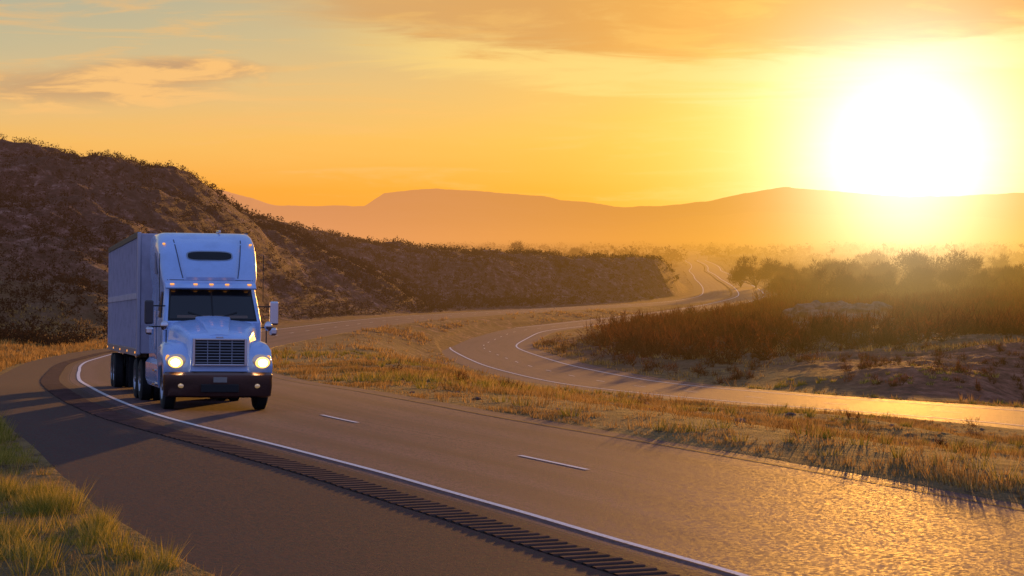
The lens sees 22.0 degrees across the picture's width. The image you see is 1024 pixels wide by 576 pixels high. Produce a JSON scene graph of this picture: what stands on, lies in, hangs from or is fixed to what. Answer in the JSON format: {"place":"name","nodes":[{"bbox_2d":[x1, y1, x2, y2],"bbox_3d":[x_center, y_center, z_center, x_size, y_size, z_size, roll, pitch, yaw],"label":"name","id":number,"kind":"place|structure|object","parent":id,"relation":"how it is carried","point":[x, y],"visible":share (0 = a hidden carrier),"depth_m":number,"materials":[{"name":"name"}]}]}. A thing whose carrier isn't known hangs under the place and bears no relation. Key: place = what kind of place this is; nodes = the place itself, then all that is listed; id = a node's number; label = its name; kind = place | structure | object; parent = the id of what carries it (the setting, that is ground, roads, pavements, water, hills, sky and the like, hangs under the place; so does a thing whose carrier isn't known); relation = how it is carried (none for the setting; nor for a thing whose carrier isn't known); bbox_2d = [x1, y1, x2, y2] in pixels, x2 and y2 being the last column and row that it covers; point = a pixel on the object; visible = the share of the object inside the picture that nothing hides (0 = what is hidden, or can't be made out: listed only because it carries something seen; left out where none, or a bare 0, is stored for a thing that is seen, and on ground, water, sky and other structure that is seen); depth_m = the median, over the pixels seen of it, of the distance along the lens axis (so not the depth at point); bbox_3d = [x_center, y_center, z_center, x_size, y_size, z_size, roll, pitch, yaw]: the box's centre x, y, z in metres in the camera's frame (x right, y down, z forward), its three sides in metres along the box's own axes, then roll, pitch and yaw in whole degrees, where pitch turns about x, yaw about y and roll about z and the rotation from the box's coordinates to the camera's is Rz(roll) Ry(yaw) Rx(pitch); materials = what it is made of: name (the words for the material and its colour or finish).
{"place":"outdoors","nodes":[
{"label":"outdoors","id":0,"kind":"place"},
{"bbox_2d":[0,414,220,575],"bbox_3d":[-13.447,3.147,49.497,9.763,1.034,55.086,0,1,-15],"label":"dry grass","id":1,"kind":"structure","parent":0,"point":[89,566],"depth_m":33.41,"materials":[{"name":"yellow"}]},
{"bbox_2d":[0,409,242,575],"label":"verge grass","id":2,"kind":"structure","parent":0,"point":[49,502],"depth_m":33.53,"materials":[{"name":"green plant"}]},
{"bbox_2d":[0,139,1023,575],"bbox_3d":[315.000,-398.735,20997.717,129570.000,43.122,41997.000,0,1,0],"label":"desert ground","id":3,"kind":"structure","parent":0,"point":[1006,389],"depth_m":270.40,"materials":[{"name":"brown soil"}]},
{"bbox_2d":[0,303,107,371],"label":"dry grass","id":4,"kind":"structure","parent":3,"relation":"on","point":[14,359],"depth_m":179.77,"materials":[{"name":"brown plant"}]},
{"bbox_2d":[0,134,448,345],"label":"hillside scrub","id":5,"kind":"object","parent":3,"relation":"on","point":[17,333],"visible":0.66,"depth_m":308.88,"materials":[{"name":"brown plant"}]},
{"bbox_2d":[194,175,680,310],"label":"hillside scrub","id":6,"kind":"object","parent":3,"relation":"on","point":[392,274],"visible":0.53,"depth_m":573.56,"materials":[{"name":"brown plant"}]},
{"bbox_2d":[0,251,1023,575],"bbox_3d":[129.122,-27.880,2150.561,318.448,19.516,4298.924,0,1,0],"label":"highway","id":7,"kind":"structure","parent":3,"relation":"on","point":[296,477],"depth_m":39.48,"materials":[{"name":"grey asphalt"}]},
{"bbox_2d":[107,230,278,408],"bbox_3d":[-8.616,0.767,68.153,3.300,4.196,20.308,1,0,-13],"label":"semi truck","id":8,"kind":"object","parent":7,"relation":"on","point":[184,320],"visible":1,"depth_m":60.16,"materials":[{"name":"white paint"}]},
{"bbox_2d":[1,306,1023,404],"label":"dry grass","id":9,"kind":"structure","parent":3,"relation":"on","point":[596,362],"depth_m":214.11,"materials":[{"name":"brown plant"}]},
{"bbox_2d":[271,348,1023,499],"bbox_3d":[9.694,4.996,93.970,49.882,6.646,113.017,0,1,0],"label":"dry grass","id":10,"kind":"structure","parent":3,"relation":"on","point":[307,370],"depth_m":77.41,"materials":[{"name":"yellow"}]},
{"bbox_2d":[541,324,822,383],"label":"desert brush","id":11,"kind":"object","parent":3,"relation":"on","point":[628,358],"visible":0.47,"depth_m":224.78,"materials":[{"name":"brown plant"}]},
{"bbox_2d":[386,360,979,453],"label":"sagebrush","id":12,"kind":"object","parent":3,"relation":"on","point":[701,409],"visible":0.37,"depth_m":94.67,"materials":[{"name":"brown"}]},
{"bbox_2d":[391,365,984,444],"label":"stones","id":13,"kind":"object","parent":3,"relation":"on","point":[788,413],"visible":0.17,"depth_m":76.39,"materials":[{"name":"stone"}]},
{"bbox_2d":[416,240,1023,261],"bbox_3d":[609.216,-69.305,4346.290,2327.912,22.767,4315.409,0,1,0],"label":"distant trees","id":14,"kind":"object","parent":3,"relation":"on","point":[927,250],"visible":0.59,"depth_m":3453.16,"materials":[{"name":"orange plant"}]},
{"bbox_2d":[442,251,1023,429],"bbox_3d":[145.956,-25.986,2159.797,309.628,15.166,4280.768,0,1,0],"label":"highway","id":15,"kind":"structure","parent":3,"relation":"on","point":[513,353],"depth_m":192.29,"materials":[{"name":"grey asphalt"}]},
{"bbox_2d":[478,240,1023,299],"bbox_3d":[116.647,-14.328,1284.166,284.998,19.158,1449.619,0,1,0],"label":"cottonwood trees","id":16,"kind":"object","parent":3,"relation":"on","point":[875,271],"visible":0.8,"depth_m":689.21,"materials":[{"name":"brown plant"}]},
{"bbox_2d":[575,282,1023,364],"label":"desert brush","id":17,"kind":"object","parent":3,"relation":"on","point":[986,311],"visible":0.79,"depth_m":270.61,"materials":[{"name":"brown plant"}]},
{"bbox_2d":[587,252,1023,302],"bbox_3d":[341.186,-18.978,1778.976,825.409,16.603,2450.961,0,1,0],"label":"valley brush","id":18,"kind":"object","parent":3,"relation":"on","point":[798,293],"visible":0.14,"depth_m":617.71,"materials":[{"name":"brown"}]},
{"bbox_2d":[782,300,892,320],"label":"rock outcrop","id":19,"kind":"object","parent":3,"relation":"on","point":[814,307],"visible":0.3,"depth_m":375.79,"materials":[{"name":"brown stone"}]},
{"bbox_2d":[838,329,1023,401],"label":"desert brush","id":20,"kind":"object","parent":3,"relation":"on","point":[903,380],"visible":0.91,"depth_m":188.80,"materials":[{"name":"brown plant"}]},
{"bbox_2d":[0,0,1023,206],"label":"sky","id":21,"kind":"structure","parent":0,"point":[616,103],"materials":[{"name":"orange"}]},
{"bbox_2d":[215,187,1023,231],"bbox_3d":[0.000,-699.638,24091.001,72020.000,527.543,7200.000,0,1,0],"label":"mountain range","id":22,"kind":"structure","parent":0,"point":[445,209],"depth_m":23708.80,"materials":[{"name":"orange stone"}]},
{"bbox_2d":[290,212,1023,240],"bbox_3d":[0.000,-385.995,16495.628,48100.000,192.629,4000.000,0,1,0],"label":"mountain range","id":23,"kind":"structure","parent":0,"point":[766,226],"depth_m":15828.06,"materials":[{"name":"orange stone"}]}
]}

